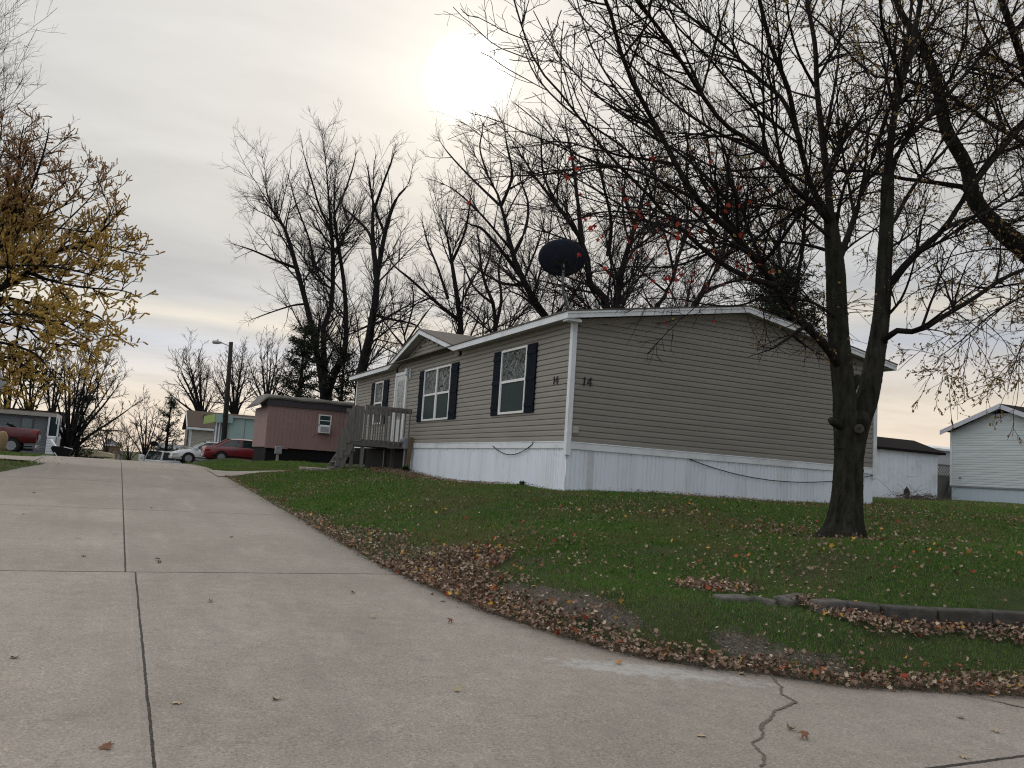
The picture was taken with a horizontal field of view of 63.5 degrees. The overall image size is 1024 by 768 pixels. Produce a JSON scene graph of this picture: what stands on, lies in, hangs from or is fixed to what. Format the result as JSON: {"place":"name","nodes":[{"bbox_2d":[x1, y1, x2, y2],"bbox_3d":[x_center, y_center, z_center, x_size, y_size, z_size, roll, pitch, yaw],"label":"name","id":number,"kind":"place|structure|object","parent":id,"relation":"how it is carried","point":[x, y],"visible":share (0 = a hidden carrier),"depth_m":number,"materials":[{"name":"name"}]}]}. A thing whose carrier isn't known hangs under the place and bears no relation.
{"place":"outdoors","nodes":[
{"label":"outdoors","id":0,"kind":"place"},
{"bbox_2d":[0,455,41,460],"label":"driveway","id":1,"kind":"structure","parent":0,"point":[31,458],"depth_m":23.94,"materials":[{"name":"concrete"}]},
{"bbox_2d":[0,455,1023,767],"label":"road","id":2,"kind":"structure","parent":0,"point":[232,615],"depth_m":5.31,"materials":[{"name":"concrete"}]},
{"bbox_2d":[98,740,114,749],"bbox_3d":[-1.815,1.620,3.703,0.069,0.020,0.069,-1,-8,35],"label":"fallen leaf","id":3,"kind":"object","parent":2,"relation":"on","point":[106,745],"visible":1,"depth_m":3.71,"materials":[{"name":"brown plant"}]},
{"bbox_2d":[452,684,460,690],"bbox_3d":[-0.330,1.824,4.967,0.052,0.044,0.058,5,-6,-12],"label":"fallen leaf","id":4,"kind":"object","parent":2,"relation":"on","point":[458,688],"visible":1,"depth_m":4.98,"materials":[{"name":"beige plant"}]},
{"bbox_2d":[798,730,808,740],"bbox_3d":[1.639,1.962,4.618,0.073,0.042,0.067,7,-7,-25],"label":"fallen leaf","id":5,"kind":"object","parent":2,"relation":"on","point":[804,733],"visible":1,"depth_m":4.61,"materials":[{"name":"brown plant"}]},
{"bbox_2d":[751,674,1023,765],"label":"road crack","id":6,"kind":"object","parent":2,"relation":"on","point":[761,725],"visible":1,"depth_m":4.95,"materials":[{"name":"grey concrete"}]},
{"bbox_2d":[0,448,1023,696],"bbox_3d":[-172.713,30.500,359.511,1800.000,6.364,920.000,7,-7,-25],"label":"ground","id":7,"kind":"structure","parent":0,"point":[1014,598],"depth_m":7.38,"materials":[{"name":"green plant"}]},
{"bbox_2d":[0,431,7,451],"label":"tree stump","id":8,"kind":"object","parent":7,"relation":"on","point":[3,438],"visible":0.92,"depth_m":39.89,"materials":[{"name":"beige wood"}]},
{"bbox_2d":[0,373,12,396],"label":"awning","id":9,"kind":"object","parent":7,"relation":"on","point":[2,383],"visible":0.57,"depth_m":30.89,"materials":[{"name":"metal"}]},
{"bbox_2d":[0,335,34,408],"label":"leafy tree","id":10,"kind":"object","parent":7,"relation":"on","point":[14,381],"visible":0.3,"depth_m":57.85,"materials":[{"name":"brown plant"}]},
{"bbox_2d":[0,423,43,452],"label":"pickup truck","id":11,"kind":"object","parent":7,"relation":"on","point":[18,438],"visible":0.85,"depth_m":47.48,"materials":[{"name":"red paint"}]},
{"bbox_2d":[0,408,61,454],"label":"trailer home","id":12,"kind":"object","parent":7,"relation":"on","point":[47,424],"visible":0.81,"depth_m":53.70,"materials":[{"name":"grey metal"}]},
{"bbox_2d":[20,417,33,428],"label":"window","id":13,"kind":"structure","parent":12,"relation":"in","point":[27,423],"depth_m":53.57,"materials":[{"name":"grey"}]},
{"bbox_2d":[5,328,63,410],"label":"leafy tree","id":14,"kind":"object","parent":7,"relation":"on","point":[31,385],"visible":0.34,"depth_m":61.97,"materials":[{"name":"brown plant"}]},
{"bbox_2d":[0,0,90,282],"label":"bare tree","id":15,"kind":"object","parent":7,"relation":"on","point":[17,103],"visible":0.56,"depth_m":42.08,"materials":[{"name":"brown plant"}]},
{"bbox_2d":[27,339,77,412],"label":"bare tree","id":16,"kind":"object","parent":7,"relation":"on","point":[48,390],"visible":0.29,"depth_m":64.39,"materials":[{"name":"black plant"}]},
{"bbox_2d":[48,439,72,456],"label":"garden cart","id":17,"kind":"object","parent":7,"relation":"on","point":[61,451],"visible":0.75,"depth_m":46.00,"materials":[{"name":"black plastic"}]},
{"bbox_2d":[0,98,165,408],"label":"maple tree","id":18,"kind":"object","parent":7,"relation":"on","point":[20,218],"visible":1,"depth_m":20.51,"materials":[{"name":"yellow plant"}]},
{"bbox_2d":[59,384,109,457],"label":"evergreen shrub","id":19,"kind":"object","parent":7,"relation":"on","point":[79,446],"visible":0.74,"depth_m":58.41,"materials":[{"name":"plant"}]},
{"bbox_2d":[36,337,150,456],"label":"bare tree","id":20,"kind":"object","parent":7,"relation":"on","point":[67,439],"visible":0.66,"depth_m":58.20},
{"bbox_2d":[85,451,114,458],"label":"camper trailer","id":21,"kind":"object","parent":7,"relation":"on","point":[103,455],"visible":0.3,"depth_m":60.08,"materials":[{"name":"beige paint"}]},
{"bbox_2d":[84,405,131,455],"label":"shrub","id":22,"kind":"object","parent":7,"relation":"on","point":[109,433],"visible":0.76,"depth_m":62.31,"materials":[{"name":"brown plant"}]},
{"bbox_2d":[101,444,118,459],"bbox_3d":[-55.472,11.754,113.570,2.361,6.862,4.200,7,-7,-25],"label":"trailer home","id":23,"kind":"object","parent":7,"relation":"on","point":[115,451],"visible":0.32,"depth_m":112.27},
{"bbox_2d":[104,436,121,459],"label":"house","id":24,"kind":"structure","parent":7,"relation":"on","point":[112,443],"depth_m":135.74,"materials":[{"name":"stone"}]},
{"bbox_2d":[109,423,146,459],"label":"shrub","id":25,"kind":"object","parent":7,"relation":"on","point":[127,446],"visible":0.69,"depth_m":75.59,"materials":[{"name":"plant"}]},
{"bbox_2d":[114,392,167,459],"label":"bare tree","id":26,"kind":"object","parent":7,"relation":"on","point":[145,449],"visible":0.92,"depth_m":63.46,"materials":[{"name":"brown plant"}]},
{"bbox_2d":[138,454,144,460],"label":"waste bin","id":27,"kind":"object","parent":7,"relation":"on","point":[141,457],"visible":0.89,"depth_m":57.86,"materials":[{"name":"grey plastic"}]},
{"bbox_2d":[144,451,180,463],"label":"parked van","id":28,"kind":"object","parent":7,"relation":"on","point":[156,456],"visible":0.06,"depth_m":63.03,"materials":[{"name":"white paint"}]},
{"bbox_2d":[144,391,185,450],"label":"pine tree","id":29,"kind":"object","parent":7,"relation":"on","point":[172,403],"visible":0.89,"depth_m":66.48,"materials":[{"name":"plant"}]},
{"bbox_2d":[155,440,183,450],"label":"trailer home","id":30,"kind":"object","parent":7,"relation":"on","point":[173,445],"visible":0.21,"depth_m":77.61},
{"bbox_2d":[168,441,217,462],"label":"parked car","id":31,"kind":"object","parent":7,"relation":"on","point":[191,455],"visible":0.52,"depth_m":53.12,"materials":[{"name":"white paint"}]},
{"bbox_2d":[159,329,230,424],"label":"bare tree","id":32,"kind":"object","parent":7,"relation":"on","point":[197,403],"visible":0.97,"depth_m":72.60,"materials":[{"name":"black plant"}]},
{"bbox_2d":[182,410,254,462],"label":"house","id":33,"kind":"structure","parent":7,"relation":"on","point":[197,430],"depth_m":64.03,"materials":[{"name":"beige plastic"}]},
{"bbox_2d":[212,339,232,440],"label":"street lamp","id":34,"kind":"object","parent":7,"relation":"on","point":[226,404],"visible":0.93,"depth_m":54.87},
{"bbox_2d":[200,439,253,459],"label":"parked car","id":35,"kind":"object","parent":7,"relation":"on","point":[236,448],"visible":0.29,"depth_m":49.15,"materials":[{"name":"red paint"}]},
{"bbox_2d":[203,414,254,441],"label":"trailer home","id":36,"kind":"object","parent":7,"relation":"on","point":[239,427],"visible":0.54,"depth_m":55.43,"materials":[{"name":"metal"}]},
{"bbox_2d":[205,336,275,413],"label":"bare tree","id":37,"kind":"object","parent":7,"relation":"on","point":[235,405],"visible":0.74,"depth_m":76.25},
{"bbox_2d":[208,470,287,475],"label":"walkway","id":38,"kind":"structure","parent":7,"relation":"on","point":[222,473],"depth_m":24.44,"materials":[{"name":"concrete"}]},
{"bbox_2d":[238,326,294,411],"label":"bare tree","id":39,"kind":"object","parent":7,"relation":"on","point":[267,390],"visible":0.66,"depth_m":73.43,"materials":[{"name":"brown plant"}]},
{"bbox_2d":[274,446,281,460],"bbox_3d":[-11.141,3.381,39.332,0.320,0.843,0.200,7,-7,-25],"label":"meter pedestal","id":40,"kind":"object","parent":7,"relation":"on","point":[278,451],"visible":0.96,"depth_m":39.28,"materials":[{"name":"grey metal"}]},
{"bbox_2d":[251,319,335,406],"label":"cedar tree","id":41,"kind":"object","parent":7,"relation":"on","point":[305,349],"visible":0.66,"depth_m":46.49,"materials":[{"name":"green plant"}]},
{"bbox_2d":[246,394,353,463],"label":"trailer home","id":42,"kind":"object","parent":7,"relation":"on","point":[303,429],"visible":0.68,"depth_m":41.57,"materials":[{"name":"pink plastic"}]},
{"bbox_2d":[318,414,331,427],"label":"window","id":43,"kind":"structure","parent":42,"relation":"in","point":[324,420],"depth_m":41.95,"materials":[{"name":"white glass"}]},
{"bbox_2d":[212,98,407,399],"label":"bare tree","id":44,"kind":"object","parent":7,"relation":"on","point":[333,253],"visible":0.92,"depth_m":49.73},
{"bbox_2d":[299,466,328,470],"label":"paving slab","id":45,"kind":"structure","parent":7,"relation":"on","point":[313,468],"depth_m":23.41,"materials":[{"name":"concrete"}]},
{"bbox_2d":[323,339,358,401],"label":"cedar tree","id":46,"kind":"object","parent":7,"relation":"on","point":[339,391],"visible":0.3,"depth_m":49.45,"materials":[{"name":"plant"}]},
{"bbox_2d":[326,404,411,468],"bbox_3d":[-4.485,1.701,24.937,2.202,2.018,2.292,7,-7,-25],"label":"porch","id":47,"kind":"object","parent":7,"relation":"on","point":[349,438],"visible":0.94,"depth_m":23.92,"materials":[{"name":"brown wood"}]},
{"bbox_2d":[308,132,465,463],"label":"bare tree","id":48,"kind":"object","parent":7,"relation":"on","point":[366,351],"visible":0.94,"depth_m":41.81,"materials":[{"name":"brown plant"}]},
{"bbox_2d":[398,465,411,470],"bbox_3d":[-3.061,2.415,23.764,0.356,0.217,0.630,7,-7,-25],"label":"weed","id":49,"kind":"object","parent":7,"relation":"on","point":[404,468],"visible":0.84,"depth_m":23.66,"materials":[{"name":"green plant"}]},
{"bbox_2d":[362,262,449,363],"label":"scrub tree","id":50,"kind":"object","parent":7,"relation":"on","point":[404,333],"visible":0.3,"depth_m":47.74,"materials":[{"name":"orange plant"}]},
{"bbox_2d":[400,437,412,468],"bbox_3d":[-3.136,2.101,24.194,0.302,1.108,0.378,7,-7,-25],"label":"meter post","id":51,"kind":"object","parent":7,"relation":"on","point":[405,443],"visible":0.94,"depth_m":24.13,"materials":[{"name":"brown wood"}]},
{"bbox_2d":[372,163,519,335],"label":"bare tree","id":52,"kind":"object","parent":7,"relation":"on","point":[458,317],"visible":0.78,"depth_m":40.47,"materials":[{"name":"brown plant"}]},
{"bbox_2d":[411,157,551,335],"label":"bare tree","id":53,"kind":"object","parent":7,"relation":"on","point":[497,318],"visible":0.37,"depth_m":43.55,"materials":[{"name":"brown plant"}]},
{"bbox_2d":[453,287,531,336],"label":"scrub tree","id":54,"kind":"object","parent":7,"relation":"on","point":[490,316],"visible":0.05,"depth_m":48.73,"materials":[{"name":"orange plant"}]},
{"bbox_2d":[1,452,1023,696],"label":"leaf litter","id":55,"kind":"object","parent":7,"relation":"on","point":[953,684],"visible":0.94,"depth_m":7.93,"materials":[{"name":"brown plant"}]},
{"bbox_2d":[417,111,628,329],"bbox_3d":[0.761,-4.171,36.720,11.577,16.754,8.456,7,-7,-25],"label":"bare tree","id":56,"kind":"object","parent":7,"relation":"on","point":[540,310],"visible":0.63,"depth_m":36.15,"materials":[{"name":"brown plant"}]},
{"bbox_2d":[429,65,723,314],"bbox_3d":[3.311,-5.638,34.838,8.721,19.614,12.301,0,-8,34],"label":"bare tree","id":57,"kind":"object","parent":7,"relation":"on","point":[619,289],"visible":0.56,"depth_m":35.71,"materials":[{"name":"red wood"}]},
{"bbox_2d":[349,305,897,504],"bbox_3d":[1.588,1.124,25.154,9.330,4.603,16.600,7,-7,-25],"label":"mobile home","id":58,"kind":"object","parent":7,"relation":"on","point":[587,399],"visible":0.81,"depth_m":17.81,"materials":[{"name":"beige plastic"}]},
{"bbox_2d":[372,381,383,424],"bbox_3d":[-4.495,0.640,27.855,0.055,1.445,0.960,7,-7,-25],"label":"window","id":59,"kind":"structure","parent":58,"relation":"in","point":[378,397],"depth_m":27.94,"materials":[{"name":"white glass"}]},
{"bbox_2d":[390,371,408,441],"bbox_3d":[-3.510,0.727,25.708,0.080,2.200,1.140,7,-7,-25],"label":"door","id":60,"kind":"structure","parent":58,"relation":"in","point":[401,381],"depth_m":25.69,"materials":[{"name":"paint"}]},
{"bbox_2d":[421,364,451,420],"bbox_3d":[-2.088,0.269,22.829,0.055,1.475,2.090,7,-7,-25],"label":"window","id":61,"kind":"structure","parent":58,"relation":"in","point":[435,402],"depth_m":22.78,"materials":[{"name":"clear glass"}]},
{"bbox_2d":[497,345,527,414],"bbox_3d":[0.024,-0.070,18.426,0.055,1.475,1.320,7,-7,-25],"label":"window","id":62,"kind":"structure","parent":58,"relation":"in","point":[513,361],"depth_m":18.44,"materials":[{"name":"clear glass"}]},
{"bbox_2d":[493,441,533,454],"bbox_3d":[-0.004,1.409,18.113,0.022,0.299,2.041,7,-7,-25],"label":"cable","id":63,"kind":"object","parent":58,"relation":"attached to","point":[516,453],"visible":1,"depth_m":17.89,"materials":[{"name":"black plastic"}]},
{"bbox_2d":[538,239,585,309],"bbox_3d":[0.983,-2.203,17.437,0.832,1.635,0.856,8,-8,-37],"label":"satellite dish","id":64,"kind":"object","parent":58,"relation":"on","point":[568,247],"visible":0.88,"depth_m":17.33,"materials":[{"name":"paint"}]},
{"bbox_2d":[690,459,872,482],"bbox_3d":[6.093,2.001,18.298,5.364,0.337,0.018,7,-7,-25],"label":"cable","id":65,"kind":"object","parent":58,"relation":"attached to","point":[760,478],"visible":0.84,"depth_m":17.93,"materials":[{"name":"black plastic"}]},
{"bbox_2d":[500,584,863,678],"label":"gravel","id":66,"kind":"structure","parent":7,"relation":"on","point":[657,632],"depth_m":6.84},
{"bbox_2d":[604,103,769,307],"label":"bare tree","id":67,"kind":"object","parent":7,"relation":"on","point":[681,249],"visible":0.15,"depth_m":42.87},
{"bbox_2d":[634,51,796,307],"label":"bare tree","id":68,"kind":"object","parent":7,"relation":"on","point":[703,293],"visible":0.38,"depth_m":44.97,"materials":[{"name":"brown plant"}]},
{"bbox_2d":[436,0,1023,537],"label":"maple tree","id":69,"kind":"object","parent":7,"relation":"on","point":[850,420],"visible":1,"depth_m":10.50,"materials":[{"name":"brown plant"}]},
{"bbox_2d":[713,594,753,601],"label":"edging block","id":70,"kind":"structure","parent":7,"relation":"on","point":[735,597],"depth_m":7.15,"materials":[{"name":"concrete"}]},
{"bbox_2d":[711,93,844,329],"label":"bare tree","id":71,"kind":"object","parent":7,"relation":"on","point":[780,259],"visible":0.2,"depth_m":48.37,"materials":[{"name":"brown plant"}]},
{"bbox_2d":[722,254,848,332],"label":"bare tree","id":72,"kind":"object","parent":7,"relation":"on","point":[769,306],"visible":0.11,"depth_m":42.51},
{"bbox_2d":[773,593,811,606],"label":"edging block","id":73,"kind":"structure","parent":7,"relation":"on","point":[783,600],"depth_m":7.22,"materials":[{"name":"concrete"}]},
{"bbox_2d":[631,0,1023,443],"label":"leaning tree","id":74,"kind":"object","parent":7,"relation":"on","point":[954,150],"visible":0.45,"depth_m":14.26,"materials":[{"name":"brown plant"}]},
{"bbox_2d":[809,599,847,614],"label":"edging block","id":75,"kind":"structure","parent":7,"relation":"on","point":[830,603],"depth_m":7.11,"materials":[{"name":"concrete"}]},
{"bbox_2d":[903,487,909,498],"bbox_3d":[17.256,4.830,36.139,0.340,0.680,0.253,7,-7,-25],"label":"fire hydrant","id":76,"kind":"object","parent":7,"relation":"on","point":[906,489],"visible":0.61,"depth_m":36.08,"materials":[{"name":"metal"}]},
{"bbox_2d":[872,437,945,498],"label":"shed","id":77,"kind":"structure","parent":7,"relation":"on","point":[902,464],"depth_m":38.84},
{"bbox_2d":[892,622,934,627],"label":"edging block","id":78,"kind":"structure","parent":7,"relation":"on","point":[913,624],"depth_m":7.08,"materials":[{"name":"grey concrete"}]},
{"bbox_2d":[878,604,936,623],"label":"edging block","id":79,"kind":"structure","parent":78,"relation":"on","point":[920,613],"depth_m":7.09,"materials":[{"name":"grey concrete"}]},
{"bbox_2d":[876,478,953,501],"bbox_3d":[16.984,4.531,34.603,4.181,0.970,2.100,7,-7,-25],"label":"brush pile","id":80,"kind":"object","parent":7,"relation":"on","point":[915,497],"visible":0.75,"depth_m":34.60,"materials":[{"name":"brown plant"}]},
{"bbox_2d":[927,445,949,475],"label":"trailer home","id":81,"kind":"object","parent":7,"relation":"on","point":[944,459],"visible":0.07,"depth_m":49.98,"materials":[{"name":"white"}]},
{"bbox_2d":[937,464,951,499],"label":"fence","id":82,"kind":"object","parent":7,"relation":"on","point":[943,485],"visible":0.38,"depth_m":41.87,"materials":[{"name":"grey wood"}]},
{"bbox_2d":[935,624,989,629],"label":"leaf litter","id":83,"kind":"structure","parent":7,"relation":"on","point":[967,627],"depth_m":7.14,"materials":[{"name":"brown plant"}]},
{"bbox_2d":[930,607,991,625],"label":"edging block","id":84,"kind":"structure","parent":83,"relation":"on","point":[966,615],"depth_m":7.16,"materials":[{"name":"grey concrete"}]},
{"bbox_2d":[940,403,1023,503],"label":"house","id":85,"kind":"structure","parent":7,"relation":"on","point":[986,462],"depth_m":39.38,"materials":[{"name":"white plastic"}]},
{"bbox_3d":[2.344,2.020,7.318,0.315,0.090,0.160,5,-12,-8],"label":"edging block","id":86,"kind":"object","parent":7,"relation":"on","visible":0},
{"bbox_2d":[750,595,776,604],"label":"edging block","id":87,"kind":"structure","parent":86,"relation":"on","point":[763,600],"depth_m":7.17,"materials":[{"name":"concrete"}]},
{"bbox_3d":[3.035,2.105,7.174,0.289,0.140,0.160,2,-6,17],"label":"edging block","id":88,"kind":"object","parent":7,"relation":"on","visible":0},
{"bbox_2d":[844,600,879,620],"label":"edging block","id":89,"kind":"structure","parent":88,"relation":"on","point":[870,607],"depth_m":7.13,"materials":[{"name":"grey concrete"}]},
{"bbox_3d":[4.452,2.211,7.281,0.543,0.140,0.160,4,-6,-5],"label":"edging block","id":90,"kind":"object","parent":7,"relation":"on","visible":0},
{"bbox_2d":[983,609,1023,627],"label":"edging block","id":91,"kind":"structure","parent":90,"relation":"on","point":[1011,617],"depth_m":7.22,"materials":[{"name":"grey concrete"}]},
{"bbox_2d":[0,0,1023,471],"label":"sky","id":92,"kind":"structure","parent":0,"point":[160,88],"materials":[{"name":"grey"}]}
]}

